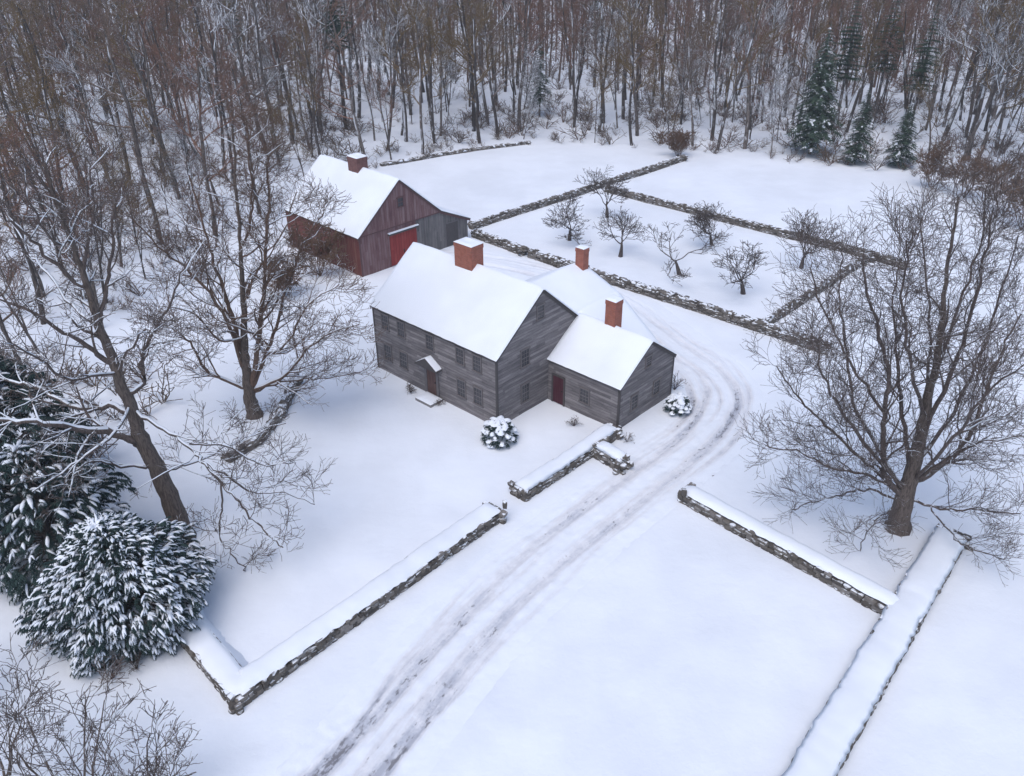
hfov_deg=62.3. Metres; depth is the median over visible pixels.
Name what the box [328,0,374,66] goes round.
forest tree
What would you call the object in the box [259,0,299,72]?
forest tree
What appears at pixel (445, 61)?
forest tree
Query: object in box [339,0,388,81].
forest tree
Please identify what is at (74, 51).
forest tree
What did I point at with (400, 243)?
barn door
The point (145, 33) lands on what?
forest tree
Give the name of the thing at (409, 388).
dry weeds
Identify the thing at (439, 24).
forest tree
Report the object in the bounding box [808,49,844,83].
forest tree
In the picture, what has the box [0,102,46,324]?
forest tree
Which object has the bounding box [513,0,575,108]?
forest tree
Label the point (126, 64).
forest tree
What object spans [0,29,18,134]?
forest tree
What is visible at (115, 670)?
dry weeds
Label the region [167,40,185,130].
forest tree
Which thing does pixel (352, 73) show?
forest tree
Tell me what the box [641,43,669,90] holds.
forest tree
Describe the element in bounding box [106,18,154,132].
forest tree
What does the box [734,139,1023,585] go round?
broad tree
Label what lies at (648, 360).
window
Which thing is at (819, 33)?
forest tree
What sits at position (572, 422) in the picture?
dry weeds
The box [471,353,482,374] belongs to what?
window
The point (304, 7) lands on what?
forest tree
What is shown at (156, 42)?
forest tree
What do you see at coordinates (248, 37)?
forest tree
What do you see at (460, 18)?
forest tree
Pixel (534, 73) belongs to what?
forest tree
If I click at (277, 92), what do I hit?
forest tree
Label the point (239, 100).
forest tree
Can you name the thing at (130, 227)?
forest tree
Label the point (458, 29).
forest tree
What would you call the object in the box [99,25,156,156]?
forest tree
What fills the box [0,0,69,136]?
forest tree
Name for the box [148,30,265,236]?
forest tree
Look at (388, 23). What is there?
forest tree
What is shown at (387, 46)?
forest tree
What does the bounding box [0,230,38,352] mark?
forest tree
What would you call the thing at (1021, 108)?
forest tree
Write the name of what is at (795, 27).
forest tree
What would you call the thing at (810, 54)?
forest tree
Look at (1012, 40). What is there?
forest tree
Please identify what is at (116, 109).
forest tree
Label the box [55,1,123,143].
forest tree
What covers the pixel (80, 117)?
forest tree
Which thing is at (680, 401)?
round shrub
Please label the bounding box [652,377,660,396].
window
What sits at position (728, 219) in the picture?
stone wall
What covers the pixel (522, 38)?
forest tree
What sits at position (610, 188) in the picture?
apple tree
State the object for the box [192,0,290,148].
forest tree
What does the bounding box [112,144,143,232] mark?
forest tree
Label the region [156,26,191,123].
forest tree
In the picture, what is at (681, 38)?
forest tree
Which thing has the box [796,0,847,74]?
forest tree
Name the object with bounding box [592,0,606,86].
tree
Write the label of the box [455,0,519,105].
forest tree
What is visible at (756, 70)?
forest tree
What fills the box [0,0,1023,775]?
ground
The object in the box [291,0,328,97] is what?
forest tree
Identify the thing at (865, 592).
stone wall
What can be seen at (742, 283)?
apple tree
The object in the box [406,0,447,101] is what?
forest tree
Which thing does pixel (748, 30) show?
forest tree
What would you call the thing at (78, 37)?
forest tree
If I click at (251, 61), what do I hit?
forest tree
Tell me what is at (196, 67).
forest tree
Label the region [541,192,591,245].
apple tree
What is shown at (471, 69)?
forest tree
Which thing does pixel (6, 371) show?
spruce tree
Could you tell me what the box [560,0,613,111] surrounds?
forest tree
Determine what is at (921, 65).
forest tree
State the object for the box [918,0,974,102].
forest tree
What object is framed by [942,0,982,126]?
forest tree
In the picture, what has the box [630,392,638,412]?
window
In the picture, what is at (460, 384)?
window
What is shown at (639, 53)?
forest tree
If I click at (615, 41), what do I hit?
forest tree
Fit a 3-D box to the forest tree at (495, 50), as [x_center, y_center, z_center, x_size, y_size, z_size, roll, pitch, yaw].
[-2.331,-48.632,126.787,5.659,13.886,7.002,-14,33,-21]
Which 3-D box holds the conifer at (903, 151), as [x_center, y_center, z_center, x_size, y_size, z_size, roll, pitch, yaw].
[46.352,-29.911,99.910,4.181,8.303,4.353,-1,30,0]
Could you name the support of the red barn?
on the ground
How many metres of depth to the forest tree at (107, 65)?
117.44 m
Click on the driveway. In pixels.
(411, 700)
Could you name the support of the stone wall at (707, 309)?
on the ground
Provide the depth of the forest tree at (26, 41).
121.34 m
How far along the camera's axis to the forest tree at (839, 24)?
126.86 m
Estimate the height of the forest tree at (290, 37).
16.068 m
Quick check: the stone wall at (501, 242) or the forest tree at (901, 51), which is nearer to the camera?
the stone wall at (501, 242)
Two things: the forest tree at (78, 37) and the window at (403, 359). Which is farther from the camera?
the forest tree at (78, 37)
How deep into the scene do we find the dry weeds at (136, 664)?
36.63 m
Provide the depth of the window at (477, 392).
53.25 m
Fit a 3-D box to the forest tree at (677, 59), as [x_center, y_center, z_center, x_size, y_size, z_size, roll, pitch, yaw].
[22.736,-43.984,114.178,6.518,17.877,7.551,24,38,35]
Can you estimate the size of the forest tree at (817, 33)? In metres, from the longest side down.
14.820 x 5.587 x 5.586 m
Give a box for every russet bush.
[261,255,315,294]
[283,217,348,275]
[656,128,696,155]
[913,140,959,187]
[948,145,1011,197]
[975,153,1023,215]
[995,179,1023,228]
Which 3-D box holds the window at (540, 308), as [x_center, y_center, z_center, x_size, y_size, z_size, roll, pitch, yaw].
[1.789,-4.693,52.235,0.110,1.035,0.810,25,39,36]
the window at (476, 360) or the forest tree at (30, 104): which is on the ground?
the forest tree at (30, 104)
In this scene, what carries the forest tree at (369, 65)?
on the ground
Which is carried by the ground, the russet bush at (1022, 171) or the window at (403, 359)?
the russet bush at (1022, 171)
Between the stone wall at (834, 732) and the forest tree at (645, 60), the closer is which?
the stone wall at (834, 732)
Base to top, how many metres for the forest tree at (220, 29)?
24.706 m
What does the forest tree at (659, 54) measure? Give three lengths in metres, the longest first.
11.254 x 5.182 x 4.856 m
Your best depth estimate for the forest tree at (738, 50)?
115.76 m
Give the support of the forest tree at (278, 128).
on the ground
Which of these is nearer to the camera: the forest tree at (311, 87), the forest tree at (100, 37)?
the forest tree at (311, 87)
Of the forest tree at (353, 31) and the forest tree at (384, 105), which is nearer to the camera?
the forest tree at (384, 105)
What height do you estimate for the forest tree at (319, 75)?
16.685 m
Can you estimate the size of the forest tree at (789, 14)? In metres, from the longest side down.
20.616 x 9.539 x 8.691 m
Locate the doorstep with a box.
[415,391,442,407]
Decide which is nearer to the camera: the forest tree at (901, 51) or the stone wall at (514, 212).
the stone wall at (514, 212)
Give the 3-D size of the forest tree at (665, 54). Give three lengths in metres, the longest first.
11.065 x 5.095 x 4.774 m
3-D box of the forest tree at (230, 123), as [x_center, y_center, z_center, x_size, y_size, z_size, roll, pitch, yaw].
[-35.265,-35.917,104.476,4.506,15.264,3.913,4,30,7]
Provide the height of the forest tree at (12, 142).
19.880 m
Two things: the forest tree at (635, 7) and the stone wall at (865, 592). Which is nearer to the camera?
the stone wall at (865, 592)
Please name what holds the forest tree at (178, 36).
on the ground
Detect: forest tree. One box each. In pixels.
[0,0,52,124]
[0,0,60,133]
[0,0,64,205]
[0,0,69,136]
[0,0,102,184]
[0,2,65,115]
[0,18,46,134]
[0,26,50,158]
[0,27,94,208]
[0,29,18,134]
[0,40,15,172]
[0,46,36,146]
[0,64,79,240]
[0,76,11,228]
[0,92,24,191]
[0,100,37,137]
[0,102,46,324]
[0,105,45,296]
[0,110,71,266]
[0,150,25,238]
[0,185,77,373]
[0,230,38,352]
[1,122,32,159]
[3,117,125,325]
[4,46,25,124]
[5,59,91,182]
[11,0,85,135]
[13,0,101,151]
[14,0,80,117]
[16,76,60,159]
[21,0,103,99]
[24,29,83,111]
[35,0,114,118]
[39,43,140,197]
[46,9,103,120]
[48,6,105,155]
[54,0,126,132]
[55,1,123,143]
[56,139,135,302]
[57,0,162,244]
[67,0,88,70]
[70,0,108,113]
[72,5,135,185]
[77,0,180,199]
[79,122,138,263]
[84,63,115,124]
[85,33,131,98]
[94,0,167,172]
[95,33,133,110]
[98,155,169,277]
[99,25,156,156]
[101,22,141,116]
[102,0,172,117]
[103,0,160,144]
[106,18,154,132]
[109,3,208,185]
[110,0,184,146]
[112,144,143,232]
[124,6,163,91]
[125,0,189,158]
[130,0,194,105]
[132,0,204,140]
[136,129,179,214]
[142,0,188,113]
[147,59,217,200]
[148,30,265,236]
[154,0,192,101]
[154,55,211,151]
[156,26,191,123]
[159,112,212,220]
[161,0,217,116]
[166,0,247,190]
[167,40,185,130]
[173,0,264,172]
[183,41,207,107]
[190,59,223,129]
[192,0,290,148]
[201,26,241,138]
[201,32,243,152]
[203,10,254,147]
[208,47,266,213]
[215,0,283,131]
[217,0,249,101]
[223,0,314,165]
[240,33,281,138]
[241,0,291,105]
[242,42,271,80]
[244,0,293,88]
[245,27,279,90]
[246,3,299,124]
[247,5,306,131]
[257,0,302,143]
[258,0,311,121]
[258,84,314,174]
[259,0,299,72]
[265,11,329,144]
[267,107,289,176]
[269,2,309,97]
[274,14,329,142]
[283,8,320,156]
[290,0,349,133]
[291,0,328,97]
[292,1,327,105]
[292,11,321,115]
[295,34,337,157]
[297,0,372,154]
[310,0,370,112]
[317,4,347,98]
[325,1,358,107]
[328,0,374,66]
[333,1,372,91]
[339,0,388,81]
[340,0,389,97]
[341,22,380,140]
[344,0,373,117]
[357,0,416,148]
[359,0,380,88]
[359,15,398,121]
[361,69,399,159]
[364,0,446,141]
[366,0,442,107]
[367,0,416,114]
[371,0,434,92]
[372,0,414,89]
[375,25,398,72]
[383,1,412,87]
[388,54,418,122]
[390,0,436,102]
[390,0,448,153]
[392,19,418,135]
[398,0,462,143]
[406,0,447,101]
[407,0,445,128]
[409,0,463,135]
[423,0,457,98]
[425,17,464,111]
[426,0,481,98]
[429,0,445,88]
[430,0,501,131]
[432,44,465,119]
[435,1,505,143]
[436,0,497,116]
[438,35,461,103]
[449,1,509,62]
[449,17,470,106]
[451,0,496,57]
[452,0,516,124]
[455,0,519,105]
[456,0,527,136]
[457,0,507,91]
[465,31,486,90]
[478,15,512,105]
[490,19,526,114]
[492,0,553,131]
[499,0,562,94]
[500,1,549,93]
[510,46,551,138]
[512,0,561,85]
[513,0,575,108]
[527,0,577,89]
[537,0,593,127]
[553,0,593,73]
[558,0,607,122]
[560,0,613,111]
[561,17,605,101]
[576,0,658,132]
[578,0,637,127]
[580,55,620,142]
[595,5,642,90]
[597,8,635,109]
[599,0,679,135]
[604,0,640,119]
[612,4,645,145]
[613,29,666,122]
[616,0,695,107]
[621,0,668,106]
[623,0,652,86]
[625,0,650,99]
[631,2,664,97]
[640,34,667,113]
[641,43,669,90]
[644,60,681,147]
[650,18,678,72]
[652,0,707,123]
[656,0,711,84]
[664,0,695,94]
[665,5,717,145]
[666,30,701,116]
[667,38,711,131]
[669,38,713,120]
[680,0,758,140]
[680,14,719,93]
[688,21,727,106]
[688,35,732,127]
[696,0,755,95]
[709,9,744,90]
[711,1,752,94]
[713,0,796,150]
[718,18,753,122]
[722,0,776,115]
[725,3,781,107]
[730,0,775,148]
[732,1,774,100]
[735,0,772,99]
[740,66,775,138]
[742,1,798,117]
[744,33,770,129]
[746,25,787,122]
[747,0,789,106]
[751,50,794,156]
[756,0,787,48]
[757,1,806,98]
[762,59,802,141]
[765,20,792,86]
[773,0,804,98]
[776,15,835,122]
[777,0,828,123]
[780,0,813,116]
[785,0,839,61]
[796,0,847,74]
[796,38,840,117]
[797,0,843,113]
[797,7,833,71]
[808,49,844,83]
[820,0,854,88]
[823,0,868,107]
[841,0,885,102]
[845,29,889,113]
[846,0,906,131]
[849,0,912,113]
[851,10,916,93]
[866,0,929,131]
[871,43,910,106]
[872,0,934,118]
[873,4,915,117]
[876,1,919,103]
[889,10,953,130]
[898,45,948,155]
[906,0,952,101]
[907,20,942,107]
[908,0,973,119]
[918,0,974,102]
[929,0,1023,139]
[934,0,984,110]
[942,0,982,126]
[944,0,1020,148]
[959,1,1006,120]
[963,0,1023,164]
[967,0,1023,156]
[968,0,1016,139]
[968,0,1023,130]
[973,0,1019,114]
[976,0,1023,168]
[989,0,1023,120]
[991,0,1023,149]
[993,23,1023,156]
[1008,86,1023,131]
[1012,86,1023,161]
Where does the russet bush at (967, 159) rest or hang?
on the ground
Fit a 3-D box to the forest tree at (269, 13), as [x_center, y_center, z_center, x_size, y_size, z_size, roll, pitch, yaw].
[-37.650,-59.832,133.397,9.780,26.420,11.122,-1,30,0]
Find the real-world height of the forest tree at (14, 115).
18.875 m
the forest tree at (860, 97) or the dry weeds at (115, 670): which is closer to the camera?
the dry weeds at (115, 670)
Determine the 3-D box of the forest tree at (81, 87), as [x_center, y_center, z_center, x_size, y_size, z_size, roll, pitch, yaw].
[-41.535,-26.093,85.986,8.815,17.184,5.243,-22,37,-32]
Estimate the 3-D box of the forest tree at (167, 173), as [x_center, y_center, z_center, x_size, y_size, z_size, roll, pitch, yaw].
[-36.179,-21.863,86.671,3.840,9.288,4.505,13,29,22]
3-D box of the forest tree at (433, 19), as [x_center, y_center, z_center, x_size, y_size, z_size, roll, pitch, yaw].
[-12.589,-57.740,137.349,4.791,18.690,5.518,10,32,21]
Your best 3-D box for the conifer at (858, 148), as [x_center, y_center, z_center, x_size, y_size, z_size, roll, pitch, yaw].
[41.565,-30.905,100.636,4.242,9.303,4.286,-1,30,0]
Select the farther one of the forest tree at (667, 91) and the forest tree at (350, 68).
the forest tree at (350, 68)
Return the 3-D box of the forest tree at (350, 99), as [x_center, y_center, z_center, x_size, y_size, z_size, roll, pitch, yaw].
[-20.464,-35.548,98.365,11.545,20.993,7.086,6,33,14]
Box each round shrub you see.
[480,415,518,448]
[663,392,691,415]
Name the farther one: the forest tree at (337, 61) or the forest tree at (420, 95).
the forest tree at (337, 61)
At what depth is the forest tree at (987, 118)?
112.40 m
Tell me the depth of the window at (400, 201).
73.90 m
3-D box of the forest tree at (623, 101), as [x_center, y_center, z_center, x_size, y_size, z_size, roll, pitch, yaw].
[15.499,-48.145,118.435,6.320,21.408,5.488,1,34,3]
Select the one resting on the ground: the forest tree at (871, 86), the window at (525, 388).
the forest tree at (871, 86)
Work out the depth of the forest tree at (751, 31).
103.92 m
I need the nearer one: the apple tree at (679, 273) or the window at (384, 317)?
the window at (384, 317)
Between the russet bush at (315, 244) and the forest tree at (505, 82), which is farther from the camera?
the forest tree at (505, 82)
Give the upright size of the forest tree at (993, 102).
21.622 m
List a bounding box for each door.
[389,228,416,265]
[427,370,436,395]
[553,375,562,404]
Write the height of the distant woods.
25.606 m
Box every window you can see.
[380,312,389,331]
[382,342,392,362]
[396,196,404,207]
[396,319,405,339]
[398,349,408,370]
[424,332,434,352]
[454,345,464,366]
[456,377,466,399]
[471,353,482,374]
[472,385,483,407]
[520,346,530,368]
[520,380,530,404]
[536,302,545,321]
[578,386,589,405]
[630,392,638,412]
[645,353,652,368]
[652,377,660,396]
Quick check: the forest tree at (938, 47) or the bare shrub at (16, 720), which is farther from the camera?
the forest tree at (938, 47)
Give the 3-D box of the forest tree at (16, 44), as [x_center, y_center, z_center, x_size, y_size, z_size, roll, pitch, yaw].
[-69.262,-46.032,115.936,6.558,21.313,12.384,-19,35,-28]
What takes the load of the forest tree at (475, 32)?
on the ground
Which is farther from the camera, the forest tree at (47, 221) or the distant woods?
the distant woods
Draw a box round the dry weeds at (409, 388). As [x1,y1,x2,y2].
[406,381,416,394]
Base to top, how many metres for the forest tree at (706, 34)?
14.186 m
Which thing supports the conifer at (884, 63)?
on the ground
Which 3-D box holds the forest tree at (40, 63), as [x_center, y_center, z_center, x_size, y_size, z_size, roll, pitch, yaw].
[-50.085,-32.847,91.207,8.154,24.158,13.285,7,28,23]
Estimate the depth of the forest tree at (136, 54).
107.52 m
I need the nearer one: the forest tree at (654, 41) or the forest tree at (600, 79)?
the forest tree at (600, 79)
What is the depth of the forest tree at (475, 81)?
106.69 m
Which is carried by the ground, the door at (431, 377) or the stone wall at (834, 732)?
the stone wall at (834, 732)
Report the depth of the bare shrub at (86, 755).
30.65 m
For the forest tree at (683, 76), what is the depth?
113.32 m
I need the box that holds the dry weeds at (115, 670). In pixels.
[89,650,135,690]
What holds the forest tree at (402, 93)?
on the ground
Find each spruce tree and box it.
[0,355,101,529]
[0,434,139,612]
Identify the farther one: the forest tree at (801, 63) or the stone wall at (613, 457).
the forest tree at (801, 63)
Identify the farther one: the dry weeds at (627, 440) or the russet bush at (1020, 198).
the russet bush at (1020, 198)
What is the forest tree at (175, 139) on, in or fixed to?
on the ground
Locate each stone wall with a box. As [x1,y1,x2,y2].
[166,499,507,715]
[221,373,302,462]
[380,141,530,166]
[467,154,687,229]
[471,229,529,256]
[507,423,623,501]
[527,248,829,354]
[592,437,633,474]
[605,185,911,269]
[677,482,899,614]
[760,252,873,323]
[781,522,973,775]
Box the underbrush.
[0,33,1023,462]
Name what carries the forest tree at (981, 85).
on the ground
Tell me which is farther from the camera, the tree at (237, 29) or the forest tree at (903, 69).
the tree at (237, 29)
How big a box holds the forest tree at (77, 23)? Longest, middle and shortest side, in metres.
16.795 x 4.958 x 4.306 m
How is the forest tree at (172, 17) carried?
on the ground
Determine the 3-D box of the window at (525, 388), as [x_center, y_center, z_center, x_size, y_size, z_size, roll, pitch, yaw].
[0.869,0.275,53.962,0.110,1.385,0.910,25,39,36]
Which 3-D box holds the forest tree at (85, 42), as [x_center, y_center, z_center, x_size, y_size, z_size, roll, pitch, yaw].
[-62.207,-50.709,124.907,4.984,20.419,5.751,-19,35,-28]
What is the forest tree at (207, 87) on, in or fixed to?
on the ground
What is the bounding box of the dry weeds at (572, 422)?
[566,417,583,425]
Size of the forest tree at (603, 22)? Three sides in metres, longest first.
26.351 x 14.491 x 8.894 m
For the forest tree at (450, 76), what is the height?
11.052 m
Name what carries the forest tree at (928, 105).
on the ground
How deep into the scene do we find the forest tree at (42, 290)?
67.64 m
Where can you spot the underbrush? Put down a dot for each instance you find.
(582, 121)
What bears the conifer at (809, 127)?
on the ground
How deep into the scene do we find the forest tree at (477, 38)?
137.87 m
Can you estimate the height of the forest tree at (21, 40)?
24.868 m
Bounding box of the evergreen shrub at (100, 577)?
[13,511,218,679]
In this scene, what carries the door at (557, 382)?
in the farmhouse
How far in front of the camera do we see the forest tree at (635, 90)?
108.67 m
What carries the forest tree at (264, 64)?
on the ground
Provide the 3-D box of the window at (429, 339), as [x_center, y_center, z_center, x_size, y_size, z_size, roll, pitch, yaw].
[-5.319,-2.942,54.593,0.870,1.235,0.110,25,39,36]
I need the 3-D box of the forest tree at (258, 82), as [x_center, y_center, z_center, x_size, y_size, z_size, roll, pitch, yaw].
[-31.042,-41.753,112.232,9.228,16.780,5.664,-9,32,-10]
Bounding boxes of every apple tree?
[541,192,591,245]
[573,165,628,216]
[592,206,651,256]
[644,222,727,285]
[684,200,733,245]
[708,240,768,294]
[777,209,844,268]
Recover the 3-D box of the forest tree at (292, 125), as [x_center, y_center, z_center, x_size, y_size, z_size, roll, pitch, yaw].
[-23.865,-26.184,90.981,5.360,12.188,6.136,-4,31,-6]
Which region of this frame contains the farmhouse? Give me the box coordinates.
[369,237,676,426]
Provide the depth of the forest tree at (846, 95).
123.79 m
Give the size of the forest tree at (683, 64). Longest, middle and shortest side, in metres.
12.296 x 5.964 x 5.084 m
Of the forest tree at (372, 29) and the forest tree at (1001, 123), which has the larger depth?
the forest tree at (372, 29)
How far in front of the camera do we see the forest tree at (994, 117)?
92.76 m
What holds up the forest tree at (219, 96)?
on the ground
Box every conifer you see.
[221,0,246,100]
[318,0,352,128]
[527,34,551,116]
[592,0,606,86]
[784,22,843,154]
[832,0,865,141]
[838,87,875,163]
[869,0,905,129]
[881,98,918,169]
[903,1,942,140]
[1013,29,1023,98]
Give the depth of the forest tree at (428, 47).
112.49 m
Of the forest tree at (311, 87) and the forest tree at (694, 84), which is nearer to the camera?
the forest tree at (311, 87)
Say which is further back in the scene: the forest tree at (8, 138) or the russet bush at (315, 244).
the forest tree at (8, 138)
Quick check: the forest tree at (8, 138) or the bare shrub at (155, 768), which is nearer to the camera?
the bare shrub at (155, 768)
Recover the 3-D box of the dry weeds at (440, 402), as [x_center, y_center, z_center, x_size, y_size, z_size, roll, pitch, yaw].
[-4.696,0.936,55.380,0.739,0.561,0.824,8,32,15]
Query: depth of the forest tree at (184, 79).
105.32 m
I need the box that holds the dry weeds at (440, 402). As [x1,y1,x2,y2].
[433,399,444,405]
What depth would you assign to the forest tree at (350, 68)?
125.00 m
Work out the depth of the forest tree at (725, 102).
119.04 m
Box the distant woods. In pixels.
[0,0,1023,106]
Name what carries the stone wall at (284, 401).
on the ground
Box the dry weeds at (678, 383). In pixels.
[672,372,687,389]
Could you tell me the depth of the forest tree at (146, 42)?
116.90 m
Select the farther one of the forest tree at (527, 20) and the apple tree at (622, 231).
the forest tree at (527, 20)
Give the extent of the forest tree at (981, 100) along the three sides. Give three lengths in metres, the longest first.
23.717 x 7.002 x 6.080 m
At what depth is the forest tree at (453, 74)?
129.87 m
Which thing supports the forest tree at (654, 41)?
on the ground
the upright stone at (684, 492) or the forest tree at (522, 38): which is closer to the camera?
the upright stone at (684, 492)
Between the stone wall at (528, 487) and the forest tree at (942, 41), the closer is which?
the stone wall at (528, 487)
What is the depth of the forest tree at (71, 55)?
98.06 m
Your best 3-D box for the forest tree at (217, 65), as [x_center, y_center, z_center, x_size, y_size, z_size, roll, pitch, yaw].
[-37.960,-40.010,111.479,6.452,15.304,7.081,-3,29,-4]
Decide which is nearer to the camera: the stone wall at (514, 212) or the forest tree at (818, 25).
the stone wall at (514, 212)
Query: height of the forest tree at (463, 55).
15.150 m
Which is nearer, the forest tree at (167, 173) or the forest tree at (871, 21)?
the forest tree at (167, 173)
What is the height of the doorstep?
0.414 m
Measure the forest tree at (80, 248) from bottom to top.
16.048 m
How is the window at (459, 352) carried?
in the farmhouse
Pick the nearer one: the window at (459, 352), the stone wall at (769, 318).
the window at (459, 352)
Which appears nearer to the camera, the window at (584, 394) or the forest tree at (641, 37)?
the window at (584, 394)
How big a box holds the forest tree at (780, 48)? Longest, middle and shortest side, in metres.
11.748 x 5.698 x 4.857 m
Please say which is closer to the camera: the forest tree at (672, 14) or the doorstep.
the doorstep
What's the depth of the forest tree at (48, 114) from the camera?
83.06 m
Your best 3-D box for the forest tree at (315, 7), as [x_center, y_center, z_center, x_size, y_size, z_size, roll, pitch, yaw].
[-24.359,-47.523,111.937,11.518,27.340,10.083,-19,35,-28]
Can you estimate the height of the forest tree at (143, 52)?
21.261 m
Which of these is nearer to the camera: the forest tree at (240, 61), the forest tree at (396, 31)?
the forest tree at (240, 61)
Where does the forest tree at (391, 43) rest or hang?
on the ground
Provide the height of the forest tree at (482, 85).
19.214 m
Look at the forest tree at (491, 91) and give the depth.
109.71 m
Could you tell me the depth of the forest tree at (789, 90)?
108.56 m
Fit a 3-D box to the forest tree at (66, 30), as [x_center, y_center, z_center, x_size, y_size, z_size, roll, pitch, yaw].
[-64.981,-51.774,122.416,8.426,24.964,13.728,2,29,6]
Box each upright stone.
[502,500,506,508]
[681,488,686,496]
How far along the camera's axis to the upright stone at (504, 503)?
45.04 m
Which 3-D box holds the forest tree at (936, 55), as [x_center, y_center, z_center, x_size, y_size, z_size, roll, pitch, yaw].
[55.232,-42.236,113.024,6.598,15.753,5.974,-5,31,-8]
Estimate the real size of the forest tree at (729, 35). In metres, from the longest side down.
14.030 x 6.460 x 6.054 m
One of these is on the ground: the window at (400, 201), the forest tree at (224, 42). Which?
the forest tree at (224, 42)
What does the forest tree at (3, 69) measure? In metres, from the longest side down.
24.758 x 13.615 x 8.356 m
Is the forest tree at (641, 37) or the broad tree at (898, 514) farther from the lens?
the forest tree at (641, 37)
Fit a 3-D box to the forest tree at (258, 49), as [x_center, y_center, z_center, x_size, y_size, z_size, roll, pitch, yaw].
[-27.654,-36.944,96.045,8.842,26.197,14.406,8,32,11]
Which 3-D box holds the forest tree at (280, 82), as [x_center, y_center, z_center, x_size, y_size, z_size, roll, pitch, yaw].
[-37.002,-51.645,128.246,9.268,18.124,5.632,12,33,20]
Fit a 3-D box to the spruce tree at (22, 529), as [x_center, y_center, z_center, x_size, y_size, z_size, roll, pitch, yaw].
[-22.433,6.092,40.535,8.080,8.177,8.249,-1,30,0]
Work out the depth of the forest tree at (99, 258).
66.63 m
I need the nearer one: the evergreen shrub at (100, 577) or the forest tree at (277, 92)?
the evergreen shrub at (100, 577)
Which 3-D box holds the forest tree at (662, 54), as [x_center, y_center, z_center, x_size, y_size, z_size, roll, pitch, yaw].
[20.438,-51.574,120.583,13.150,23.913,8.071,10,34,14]
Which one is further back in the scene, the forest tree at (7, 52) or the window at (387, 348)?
the forest tree at (7, 52)
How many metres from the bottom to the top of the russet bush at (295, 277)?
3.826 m
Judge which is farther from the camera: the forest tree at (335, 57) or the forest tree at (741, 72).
the forest tree at (335, 57)
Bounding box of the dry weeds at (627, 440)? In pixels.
[623,432,634,443]
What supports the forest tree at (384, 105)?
on the ground
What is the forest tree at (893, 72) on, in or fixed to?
on the ground
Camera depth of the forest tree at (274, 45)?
106.53 m
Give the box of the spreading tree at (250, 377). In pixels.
[81,74,393,419]
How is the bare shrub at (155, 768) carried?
on the ground
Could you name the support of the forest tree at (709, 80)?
on the ground
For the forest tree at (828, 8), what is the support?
on the ground
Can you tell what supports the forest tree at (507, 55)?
on the ground
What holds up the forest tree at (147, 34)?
on the ground
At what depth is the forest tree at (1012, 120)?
101.89 m
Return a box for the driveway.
[275,246,764,775]
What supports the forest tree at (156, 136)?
on the ground
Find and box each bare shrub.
[0,632,155,775]
[0,644,94,775]
[17,678,202,775]
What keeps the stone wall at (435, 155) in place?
on the ground
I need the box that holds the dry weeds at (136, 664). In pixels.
[121,645,144,676]
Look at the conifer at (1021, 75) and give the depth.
130.36 m
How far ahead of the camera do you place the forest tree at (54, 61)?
114.75 m
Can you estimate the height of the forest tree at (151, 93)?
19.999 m
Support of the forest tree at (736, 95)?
on the ground
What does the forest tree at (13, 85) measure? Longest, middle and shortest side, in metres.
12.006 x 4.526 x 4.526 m
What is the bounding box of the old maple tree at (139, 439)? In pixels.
[0,118,335,575]
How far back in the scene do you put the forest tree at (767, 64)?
115.95 m
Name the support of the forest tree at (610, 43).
on the ground
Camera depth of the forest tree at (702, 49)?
125.23 m
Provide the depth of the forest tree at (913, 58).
117.26 m
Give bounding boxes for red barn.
[282,152,470,276]
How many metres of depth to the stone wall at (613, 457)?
49.13 m
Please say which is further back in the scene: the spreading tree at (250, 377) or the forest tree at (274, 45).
the forest tree at (274, 45)
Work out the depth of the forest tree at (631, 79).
105.56 m
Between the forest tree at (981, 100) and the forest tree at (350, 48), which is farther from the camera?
the forest tree at (350, 48)
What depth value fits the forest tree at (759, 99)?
109.29 m
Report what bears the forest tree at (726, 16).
on the ground
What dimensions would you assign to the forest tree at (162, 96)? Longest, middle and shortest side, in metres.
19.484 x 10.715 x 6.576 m
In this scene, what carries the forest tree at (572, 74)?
on the ground
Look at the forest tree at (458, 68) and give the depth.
122.69 m
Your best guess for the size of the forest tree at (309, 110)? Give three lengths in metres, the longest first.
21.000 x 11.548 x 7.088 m
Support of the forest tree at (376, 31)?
on the ground
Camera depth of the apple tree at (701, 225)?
77.85 m
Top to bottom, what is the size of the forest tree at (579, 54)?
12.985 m
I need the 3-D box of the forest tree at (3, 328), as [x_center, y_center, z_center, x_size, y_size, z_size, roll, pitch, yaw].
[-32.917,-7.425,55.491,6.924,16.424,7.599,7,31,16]
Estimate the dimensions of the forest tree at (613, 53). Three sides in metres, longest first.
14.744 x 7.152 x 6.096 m
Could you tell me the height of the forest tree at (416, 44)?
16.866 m
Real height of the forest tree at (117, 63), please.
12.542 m
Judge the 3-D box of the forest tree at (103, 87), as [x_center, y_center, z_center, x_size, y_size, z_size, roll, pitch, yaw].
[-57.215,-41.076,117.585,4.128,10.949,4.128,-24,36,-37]
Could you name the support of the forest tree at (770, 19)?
on the ground
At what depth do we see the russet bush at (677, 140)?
104.76 m
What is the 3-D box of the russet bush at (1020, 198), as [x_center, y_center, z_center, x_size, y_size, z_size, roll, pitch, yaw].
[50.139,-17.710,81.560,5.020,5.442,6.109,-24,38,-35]
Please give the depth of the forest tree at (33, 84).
99.02 m
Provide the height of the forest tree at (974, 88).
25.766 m
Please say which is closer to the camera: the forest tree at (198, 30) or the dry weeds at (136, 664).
the dry weeds at (136, 664)
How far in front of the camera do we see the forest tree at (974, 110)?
123.00 m
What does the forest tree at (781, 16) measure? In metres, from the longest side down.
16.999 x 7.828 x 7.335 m
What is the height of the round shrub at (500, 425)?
1.595 m
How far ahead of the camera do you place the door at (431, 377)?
56.12 m
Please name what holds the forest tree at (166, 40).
on the ground

